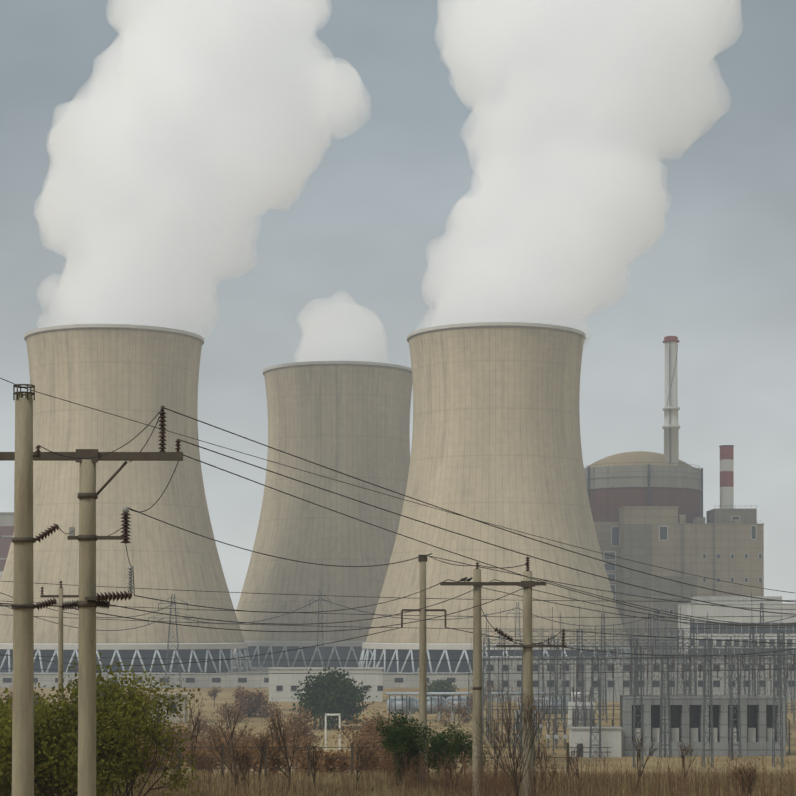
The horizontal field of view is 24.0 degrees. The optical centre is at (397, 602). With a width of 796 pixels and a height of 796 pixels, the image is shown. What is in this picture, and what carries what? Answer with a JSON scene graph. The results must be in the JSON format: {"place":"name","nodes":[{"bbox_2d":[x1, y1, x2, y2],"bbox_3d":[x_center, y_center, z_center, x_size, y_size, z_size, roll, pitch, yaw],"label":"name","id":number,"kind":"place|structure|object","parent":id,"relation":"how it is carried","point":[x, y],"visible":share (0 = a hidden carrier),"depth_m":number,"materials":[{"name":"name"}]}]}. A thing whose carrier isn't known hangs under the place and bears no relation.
{"place":"outdoors","nodes":[
{"label":"outdoors","id":0,"kind":"place"},
{"bbox_2d":[148,693,190,722],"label":"pump house","id":1,"kind":"structure","parent":0,"point":[184,712],"depth_m":400.25,"materials":[{"name":"concrete"}]},
{"bbox_2d":[268,667,382,701],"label":"white building","id":2,"kind":"structure","parent":0,"point":[282,687],"depth_m":519.51,"materials":[{"name":"concrete"}]},
{"bbox_2d":[0,649,795,795],"bbox_3d":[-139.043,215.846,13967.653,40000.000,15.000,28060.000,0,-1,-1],"label":"ground","id":3,"kind":"structure","parent":0,"point":[223,697],"depth_m":371.56,"materials":[{"name":"brown plant"}]},
{"bbox_2d":[0,512,13,580],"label":"building","id":4,"kind":"structure","parent":3,"relation":"on","point":[6,526],"depth_m":1048.51,"materials":[{"name":"grey concrete"}]},
{"bbox_2d":[2,689,42,708],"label":"bush","id":5,"kind":"object","parent":3,"relation":"on","point":[35,696],"visible":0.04,"depth_m":428.00,"materials":[{"name":"green plant"}]},
{"bbox_2d":[11,384,58,795],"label":"utility pole","id":6,"kind":"object","parent":3,"relation":"on","point":[23,540],"visible":0.98,"depth_m":24.85,"materials":[{"name":"concrete"}]},
{"bbox_2d":[0,699,74,795],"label":"willow bush","id":7,"kind":"object","parent":3,"relation":"on","point":[10,793],"visible":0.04,"depth_m":39.27,"materials":[{"name":"green plant"}]},
{"bbox_2d":[40,581,78,719],"bbox_3d":[-10.784,2.587,59.864,1.314,6.570,0.200,0,-1,-1],"label":"utility pole","id":8,"kind":"object","parent":3,"relation":"on","point":[60,596],"visible":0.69,"depth_m":59.83,"materials":[{"name":"concrete"}]},
{"bbox_2d":[0,682,138,795],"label":"willow bush","id":9,"kind":"object","parent":3,"relation":"on","point":[52,763],"visible":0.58,"depth_m":38.20,"materials":[{"name":"green plant"}]},
{"bbox_2d":[0,406,182,795],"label":"utility pole","id":10,"kind":"object","parent":3,"relation":"on","point":[87,603],"visible":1,"depth_m":28.46,"materials":[{"name":"concrete"}]},
{"bbox_2d":[99,682,124,704],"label":"bush","id":11,"kind":"object","parent":3,"relation":"on","point":[111,692],"visible":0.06,"depth_m":465.95,"materials":[{"name":"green plant"}]},
{"bbox_2d":[34,652,201,795],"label":"willow bush","id":12,"kind":"object","parent":3,"relation":"on","point":[132,717],"visible":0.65,"depth_m":39.57,"materials":[{"name":"green plant"}]},
{"bbox_2d":[0,324,260,672],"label":"cooling tower","id":13,"kind":"structure","parent":3,"relation":"on","point":[141,373],"depth_m":771.12,"materials":[{"name":"concrete"}]},
{"bbox_2d":[128,748,165,774],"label":"dry scrub","id":14,"kind":"object","parent":3,"relation":"on","point":[151,760],"visible":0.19,"depth_m":72.94,"materials":[{"name":"brown plant"}]},
{"bbox_2d":[142,694,169,721],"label":"bush","id":15,"kind":"object","parent":3,"relation":"on","point":[156,709],"visible":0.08,"depth_m":379.55,"materials":[{"name":"brown plant"}]},
{"bbox_2d":[148,750,174,774],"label":"dry scrub","id":16,"kind":"object","parent":3,"relation":"on","point":[161,763],"visible":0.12,"depth_m":74.72,"materials":[{"name":"brown plant"}]},
{"bbox_2d":[142,720,188,756],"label":"dry scrub","id":17,"kind":"object","parent":3,"relation":"on","point":[165,733],"visible":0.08,"depth_m":191.84,"materials":[{"name":"brown plant"}]},
{"bbox_2d":[154,725,183,777],"bbox_3d":[-7.401,4.854,60.857,0.980,2.176,1.128,0,-1,18],"label":"bare sapling","id":18,"kind":"object","parent":3,"relation":"on","point":[165,750],"visible":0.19,"depth_m":60.52,"materials":[{"name":"brown plant"}]},
{"bbox_2d":[160,736,189,773],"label":"dry scrub","id":19,"kind":"object","parent":3,"relation":"on","point":[177,752],"visible":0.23,"depth_m":140.01,"materials":[{"name":"brown plant"}]},
{"bbox_2d":[159,721,200,769],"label":"dry scrub","id":20,"kind":"object","parent":3,"relation":"on","point":[183,734],"visible":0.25,"depth_m":220.91,"materials":[{"name":"brown plant"}]},
{"bbox_2d":[175,695,211,776],"bbox_3d":[-6.653,4.439,60.136,1.274,2.987,1.139,0,-1,-20],"label":"bare sapling","id":21,"kind":"object","parent":3,"relation":"on","point":[194,726],"visible":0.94,"depth_m":60.23,"materials":[{"name":"brown plant"}]},
{"bbox_2d":[171,721,215,745],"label":"dry scrub","id":22,"kind":"object","parent":3,"relation":"on","point":[203,731],"visible":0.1,"depth_m":242.14,"materials":[{"name":"brown plant"}]},
{"bbox_2d":[176,743,215,772],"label":"dry scrub","id":23,"kind":"object","parent":3,"relation":"on","point":[201,762],"visible":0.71,"depth_m":108.67,"materials":[{"name":"brown plant"}]},
{"bbox_2d":[182,730,209,773],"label":"dry scrub","id":24,"kind":"object","parent":3,"relation":"on","point":[200,743],"visible":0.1,"depth_m":185.28,"materials":[{"name":"brown plant"}]},
{"bbox_2d":[183,742,211,774],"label":"dry scrub","id":25,"kind":"object","parent":3,"relation":"on","point":[198,753],"visible":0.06,"depth_m":147.93,"materials":[{"name":"brown plant"}]},
{"bbox_2d":[188,709,223,741],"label":"bush","id":26,"kind":"object","parent":3,"relation":"on","point":[202,728],"visible":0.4,"depth_m":299.06,"materials":[{"name":"brown plant"}]},
{"bbox_2d":[196,750,220,773],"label":"dry scrub","id":27,"kind":"object","parent":3,"relation":"on","point":[212,760],"visible":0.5,"depth_m":111.28,"materials":[{"name":"brown plant"}]},
{"bbox_2d":[206,687,222,707],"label":"bare tree","id":28,"kind":"object","parent":3,"relation":"on","point":[215,692],"visible":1,"depth_m":479.40,"materials":[{"name":"brown plant"}]},
{"bbox_2d":[198,716,233,767],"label":"dry scrub","id":29,"kind":"object","parent":3,"relation":"on","point":[220,734],"visible":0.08,"depth_m":231.00,"materials":[{"name":"brown plant"}]},
{"bbox_2d":[203,735,241,773],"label":"dry scrub","id":30,"kind":"object","parent":3,"relation":"on","point":[215,750],"visible":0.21,"depth_m":133.35,"materials":[{"name":"brown plant"}]},
{"bbox_2d":[198,704,255,784],"bbox_3d":[-5.181,4.371,55.261,1.353,2.977,1.848,-1,-1,37],"label":"bare sapling","id":31,"kind":"object","parent":3,"relation":"on","point":[231,736],"visible":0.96,"depth_m":55.32,"materials":[{"name":"brown plant"}]},
{"bbox_2d":[213,701,248,728],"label":"bush","id":32,"kind":"object","parent":3,"relation":"on","point":[225,711],"visible":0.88,"depth_m":329.37,"materials":[{"name":"brown plant"}]},
{"bbox_2d":[208,718,257,766],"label":"dry scrub","id":33,"kind":"object","parent":3,"relation":"on","point":[234,737],"visible":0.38,"depth_m":193.68,"materials":[{"name":"brown plant"}]},
{"bbox_2d":[0,673,472,687],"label":"service sheds","id":34,"kind":"object","parent":3,"relation":"on","point":[249,680],"visible":0.42,"depth_m":646.07,"materials":[{"name":"concrete"}]},
{"bbox_2d":[217,736,261,775],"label":"dry scrub","id":35,"kind":"object","parent":3,"relation":"on","point":[227,749],"visible":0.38,"depth_m":100.48,"materials":[{"name":"brown plant"}]},
{"bbox_2d":[220,739,264,790],"bbox_3d":[-4.663,4.901,55.882,1.121,1.939,1.253,-1,-1,39],"label":"bare bush","id":36,"kind":"object","parent":3,"relation":"on","point":[239,758],"visible":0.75,"depth_m":55.80,"materials":[{"name":"brown plant"}]},
{"bbox_2d":[227,726,260,773],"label":"dry scrub","id":37,"kind":"object","parent":3,"relation":"on","point":[245,736],"visible":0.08,"depth_m":195.37,"materials":[{"name":"brown plant"}]},
{"bbox_2d":[232,686,270,717],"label":"bush","id":38,"kind":"object","parent":3,"relation":"on","point":[249,701],"visible":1,"depth_m":427.56,"materials":[{"name":"brown plant"}]},
{"bbox_2d":[234,732,270,774],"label":"dry scrub","id":39,"kind":"object","parent":3,"relation":"on","point":[264,733],"visible":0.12,"depth_m":148.17,"materials":[{"name":"brown plant"}]},
{"bbox_2d":[251,727,270,779],"bbox_3d":[-4.285,4.901,58.789,0.748,2.029,1.388,0,-1,-1],"label":"bare sapling","id":40,"kind":"object","parent":3,"relation":"on","point":[262,757],"visible":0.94,"depth_m":58.91,"materials":[{"name":"brown plant"}]},
{"bbox_2d":[240,742,293,775],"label":"dry scrub","id":41,"kind":"object","parent":3,"relation":"on","point":[281,762],"visible":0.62,"depth_m":72.41,"materials":[{"name":"brown plant"}]},
{"bbox_2d":[251,728,284,758],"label":"dry scrub","id":42,"kind":"object","parent":3,"relation":"on","point":[270,742],"visible":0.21,"depth_m":107.13,"materials":[{"name":"brown plant"}]},
{"bbox_2d":[257,698,281,724],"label":"bare tree","id":43,"kind":"object","parent":3,"relation":"on","point":[269,708],"visible":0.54,"depth_m":343.61,"materials":[{"name":"brown plant"}]},
{"bbox_2d":[250,707,307,740],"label":"dry scrub","id":44,"kind":"object","parent":3,"relation":"on","point":[267,719],"visible":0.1,"depth_m":237.53,"materials":[{"name":"brown plant"}]},
{"bbox_2d":[265,722,305,774],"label":"dry scrub","id":45,"kind":"object","parent":3,"relation":"on","point":[291,735],"visible":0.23,"depth_m":188.02,"materials":[{"name":"brown plant"}]},
{"bbox_2d":[261,702,310,788],"bbox_3d":[-3.284,4.310,54.236,1.892,3.072,1.064,1,-1,-45],"label":"bare sapling","id":46,"kind":"object","parent":3,"relation":"on","point":[282,739],"visible":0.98,"depth_m":54.37,"materials":[{"name":"brown plant"}]},
{"bbox_2d":[268,737,307,773],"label":"dry scrub","id":47,"kind":"object","parent":3,"relation":"on","point":[291,749],"visible":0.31,"depth_m":146.36,"materials":[{"name":"brown plant"}]},
{"bbox_2d":[277,705,328,772],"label":"dry scrub","id":48,"kind":"object","parent":3,"relation":"on","point":[297,722],"visible":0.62,"depth_m":234.55,"materials":[{"name":"brown plant"}]},
{"bbox_2d":[288,734,319,763],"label":"dry scrub","id":49,"kind":"object","parent":3,"relation":"on","point":[303,743],"visible":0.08,"depth_m":177.44,"materials":[{"name":"brown plant"}]},
{"bbox_2d":[291,752,322,774],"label":"dry scrub","id":50,"kind":"object","parent":3,"relation":"on","point":[304,764],"visible":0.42,"depth_m":79.59,"materials":[{"name":"brown plant"}]},
{"bbox_2d":[291,746,322,771],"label":"dry scrub","id":51,"kind":"object","parent":3,"relation":"on","point":[299,753],"visible":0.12,"depth_m":99.14,"materials":[{"name":"brown plant"}]},
{"bbox_2d":[300,726,317,742],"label":"bare tree","id":52,"kind":"object","parent":3,"relation":"on","point":[311,734],"visible":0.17,"depth_m":289.37,"materials":[{"name":"brown plant"}]},
{"bbox_2d":[301,740,330,785],"bbox_3d":[-2.488,4.936,55.913,0.946,1.872,0.796,0,-1,-1],"label":"bare sapling","id":53,"kind":"object","parent":3,"relation":"on","point":[312,761],"visible":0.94,"depth_m":55.85,"materials":[{"name":"brown plant"}]},
{"bbox_2d":[232,361,412,672],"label":"cooling tower","id":54,"kind":"structure","parent":3,"relation":"on","point":[351,418],"depth_m":891.03,"materials":[{"name":"concrete"}]},
{"bbox_2d":[312,748,350,773],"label":"dry scrub","id":55,"kind":"object","parent":3,"relation":"on","point":[328,764],"visible":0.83,"depth_m":72.97,"materials":[{"name":"brown plant"}]},
{"bbox_2d":[325,714,340,748],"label":"sign frame","id":56,"kind":"object","parent":3,"relation":"on","point":[326,715],"visible":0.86,"depth_m":310.53,"materials":[{"name":"white paint"}]},
{"bbox_2d":[289,666,376,729],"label":"plain tree","id":57,"kind":"object","parent":3,"relation":"on","point":[322,695],"visible":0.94,"depth_m":376.04,"materials":[{"name":"green plant"}]},
{"bbox_2d":[0,536,666,686],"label":"pylons and masts","id":58,"kind":"object","parent":3,"relation":"on","point":[178,659],"visible":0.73,"depth_m":640.98,"materials":[{"name":"metal"}]},
{"bbox_2d":[335,749,349,772],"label":"dry scrub","id":59,"kind":"object","parent":3,"relation":"on","point":[346,760],"visible":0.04,"depth_m":102.54,"materials":[{"name":"brown plant"}]},
{"bbox_2d":[329,748,356,769],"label":"dry scrub","id":60,"kind":"object","parent":3,"relation":"on","point":[346,756],"visible":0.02,"depth_m":130.46,"materials":[{"name":"brown plant"}]},
{"bbox_2d":[135,743,568,778],"bbox_3d":[-1.486,5.316,62.918,14.692,1.200,0.090,0,-1,-1],"label":"field fence","id":61,"kind":"object","parent":3,"relation":"on","point":[352,747],"visible":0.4,"depth_m":62.88,"materials":[{"name":"brown wood"}]},
{"bbox_2d":[332,710,393,771],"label":"dry scrub","id":62,"kind":"object","parent":3,"relation":"on","point":[370,728],"visible":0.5,"depth_m":172.76,"materials":[{"name":"brown plant"}]},
{"bbox_2d":[347,729,380,755],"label":"dry scrub","id":63,"kind":"object","parent":3,"relation":"on","point":[363,739],"visible":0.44,"depth_m":143.91,"materials":[{"name":"brown plant"}]},
{"bbox_2d":[354,748,375,772],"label":"dry scrub","id":64,"kind":"object","parent":3,"relation":"on","point":[373,771],"visible":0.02,"depth_m":102.93,"materials":[{"name":"brown plant"}]},
{"bbox_2d":[350,744,383,772],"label":"dry scrub","id":65,"kind":"object","parent":3,"relation":"on","point":[375,762],"visible":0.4,"depth_m":80.26,"materials":[{"name":"brown plant"}]},
{"bbox_2d":[354,731,381,789],"bbox_3d":[-0.911,4.881,56.653,1.149,2.003,1.048,0,-1,-1],"label":"bare sapling","id":66,"kind":"object","parent":3,"relation":"on","point":[361,758],"visible":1,"depth_m":56.72,"materials":[{"name":"brown plant"}]},
{"bbox_2d":[352,703,400,755],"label":"dry scrub","id":67,"kind":"object","parent":3,"relation":"on","point":[380,722],"visible":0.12,"depth_m":222.66,"materials":[{"name":"brown plant"}]},
{"bbox_2d":[360,725,399,763],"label":"dry scrub","id":68,"kind":"object","parent":3,"relation":"on","point":[382,749],"visible":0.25,"depth_m":100.74,"materials":[{"name":"brown plant"}]},
{"bbox_2d":[376,751,400,774],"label":"dry scrub","id":69,"kind":"object","parent":3,"relation":"on","point":[386,767],"visible":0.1,"depth_m":72.90,"materials":[{"name":"brown plant"}]},
{"bbox_2d":[373,708,435,785],"bbox_3d":[0.204,4.558,57.776,1.968,2.674,2.456,0,-1,-1],"label":"green shrub","id":70,"kind":"object","parent":3,"relation":"on","point":[404,734],"visible":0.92,"depth_m":57.74,"materials":[{"name":"green plant"}]},
{"bbox_2d":[389,739,437,782],"bbox_3d":[0.341,5.087,59.382,1.973,1.672,1.422,1,-1,-40],"label":"green shrub","id":71,"kind":"object","parent":3,"relation":"on","point":[399,764],"visible":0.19,"depth_m":59.09,"materials":[{"name":"green plant"}]},
{"bbox_2d":[68,739,795,795],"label":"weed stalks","id":72,"kind":"object","parent":3,"relation":"on","point":[488,778],"visible":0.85,"depth_m":51.49,"materials":[{"name":"brown plant"}]},
{"bbox_2d":[427,678,458,698],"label":"bush","id":73,"kind":"object","parent":3,"relation":"on","point":[441,685],"visible":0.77,"depth_m":518.39,"materials":[{"name":"green plant"}]},
{"bbox_2d":[432,701,471,735],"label":"bare tree","id":74,"kind":"object","parent":3,"relation":"on","point":[463,712],"visible":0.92,"depth_m":329.82,"materials":[{"name":"brown plant"}]},
{"bbox_2d":[422,722,491,791],"bbox_3d":[1.778,4.725,57.182,2.136,2.336,2.782,0,-1,-1],"label":"green shrub","id":75,"kind":"object","parent":3,"relation":"on","point":[436,749],"visible":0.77,"depth_m":56.68,"materials":[{"name":"green plant"}]},
{"bbox_2d":[461,691,489,712],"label":"bare tree","id":76,"kind":"object","parent":3,"relation":"on","point":[470,701],"visible":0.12,"depth_m":394.83,"materials":[{"name":"brown plant"}]},
{"bbox_2d":[386,692,572,720],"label":"storage tanks","id":77,"kind":"object","parent":3,"relation":"on","point":[406,705],"visible":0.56,"depth_m":410.11,"materials":[{"name":"metal"}]},
{"bbox_2d":[401,553,566,795],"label":"utility poles","id":78,"kind":"object","parent":3,"relation":"on","point":[528,584],"visible":0.9,"depth_m":53.37,"materials":[{"name":"concrete"}]},
{"bbox_2d":[0,378,795,673],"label":"overhead wires","id":79,"kind":"object","parent":78,"relation":"attached to","point":[663,617],"visible":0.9,"depth_m":62.16,"materials":[{"name":"grey metal"}]},
{"bbox_2d":[484,683,497,700],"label":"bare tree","id":80,"kind":"object","parent":3,"relation":"on","point":[493,689],"visible":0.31,"depth_m":469.36,"materials":[{"name":"brown plant"}]},
{"bbox_2d":[358,322,629,672],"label":"cooling tower","id":81,"kind":"structure","parent":3,"relation":"on","point":[496,438],"depth_m":766.80,"materials":[{"name":"concrete"}]},
{"bbox_2d":[487,726,508,787],"bbox_3d":[3.095,4.826,57.516,0.916,2.136,1.158,0,-1,-1],"label":"bare sapling","id":82,"kind":"object","parent":3,"relation":"on","point":[501,750],"visible":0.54,"depth_m":57.33,"materials":[{"name":"brown plant"}]},
{"bbox_2d":[455,674,556,795],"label":"bare bush","id":83,"kind":"object","parent":3,"relation":"on","point":[507,731],"visible":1,"depth_m":50.48,"materials":[{"name":"brown plant"}]},
{"bbox_2d":[506,731,561,795],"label":"bare bush","id":84,"kind":"object","parent":3,"relation":"on","point":[538,751],"visible":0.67,"depth_m":54.88,"materials":[{"name":"brown plant"}]},
{"bbox_2d":[565,739,585,777],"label":"bare sapling","id":85,"kind":"object","parent":3,"relation":"on","point":[569,759],"visible":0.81,"depth_m":60.26,"materials":[{"name":"brown plant"}]},
{"bbox_2d":[567,687,597,726],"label":"transformer","id":86,"kind":"object","parent":3,"relation":"on","point":[571,715],"visible":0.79,"depth_m":383.61,"materials":[{"name":"metal"}]},
{"bbox_2d":[568,727,622,757],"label":"switchgear kiosk","id":87,"kind":"object","parent":3,"relation":"on","point":[610,741],"visible":0.75,"depth_m":293.54,"materials":[{"name":"metal"}]},
{"bbox_2d":[594,522,620,618],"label":"reactor wing","id":88,"kind":"structure","parent":3,"relation":"on","point":[608,535],"depth_m":885.43,"materials":[{"name":"grey concrete"}]},
{"bbox_2d":[468,592,795,767],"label":"electrical substation","id":89,"kind":"object","parent":3,"relation":"on","point":[706,659],"visible":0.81,"depth_m":324.70,"materials":[{"name":"metal"}]},
{"bbox_2d":[482,656,795,701],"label":"control building","id":90,"kind":"structure","parent":3,"relation":"on","point":[516,678],"depth_m":520.35,"materials":[{"name":"concrete"}]},
{"bbox_2d":[629,726,656,794],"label":"bare sapling","id":91,"kind":"object","parent":3,"relation":"on","point":[639,751],"visible":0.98,"depth_m":55.05,"materials":[{"name":"brown plant"}]},
{"bbox_2d":[584,451,702,522],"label":"reactor containment dome","id":92,"kind":"structure","parent":3,"relation":"on","point":[615,483],"depth_m":892.26,"materials":[{"name":"grey concrete"}]},
{"bbox_2d":[662,336,679,487],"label":"vent stack","id":93,"kind":"object","parent":92,"relation":"on","point":[671,426],"visible":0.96,"depth_m":895.15,"materials":[{"name":"metal"}]},
{"bbox_2d":[677,735,696,779],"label":"bare sapling","id":94,"kind":"object","parent":3,"relation":"on","point":[685,752],"visible":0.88,"depth_m":59.19,"materials":[{"name":"brown plant"}]},
{"bbox_2d":[619,503,763,655],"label":"reactor building","id":95,"kind":"structure","parent":3,"relation":"on","point":[725,544],"depth_m":871.77,"materials":[{"name":"grey concrete"}]},
{"bbox_2d":[719,445,733,507],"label":"striped chimney","id":96,"kind":"object","parent":95,"relation":"on","point":[726,476],"visible":0.94,"depth_m":899.78,"materials":[{"name":"metal"}]},
{"bbox_2d":[620,695,785,755],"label":"building","id":97,"kind":"structure","parent":3,"relation":"on","point":[756,730],"depth_m":296.04,"materials":[{"name":"concrete"}]},
{"bbox_2d":[677,596,795,655],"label":"industrial building","id":98,"kind":"structure","parent":3,"relation":"on","point":[701,611],"depth_m":761.40,"materials":[{"name":"grey concrete"}]},
{"bbox_2d":[721,753,765,795],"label":"bare bush","id":99,"kind":"object","parent":3,"relation":"on","point":[748,777],"visible":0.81,"depth_m":51.80,"materials":[{"name":"brown plant"}]},
{"bbox_2d":[0,767,795,795],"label":"tall dry grass","id":100,"kind":"structure","parent":0,"point":[337,779],"depth_m":57.60,"materials":[{"name":"plant"}]},
{"bbox_2d":[0,0,795,611],"label":"sky","id":101,"kind":"structure","parent":0,"point":[269,182],"materials":[{"name":"grey"}]},
{"bbox_2d":[512,697,537,730],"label":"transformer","id":102,"kind":"object","parent":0,"point":[518,703],"visible":0.23,"depth_m":370.78,"materials":[{"name":"metal"}]}
]}

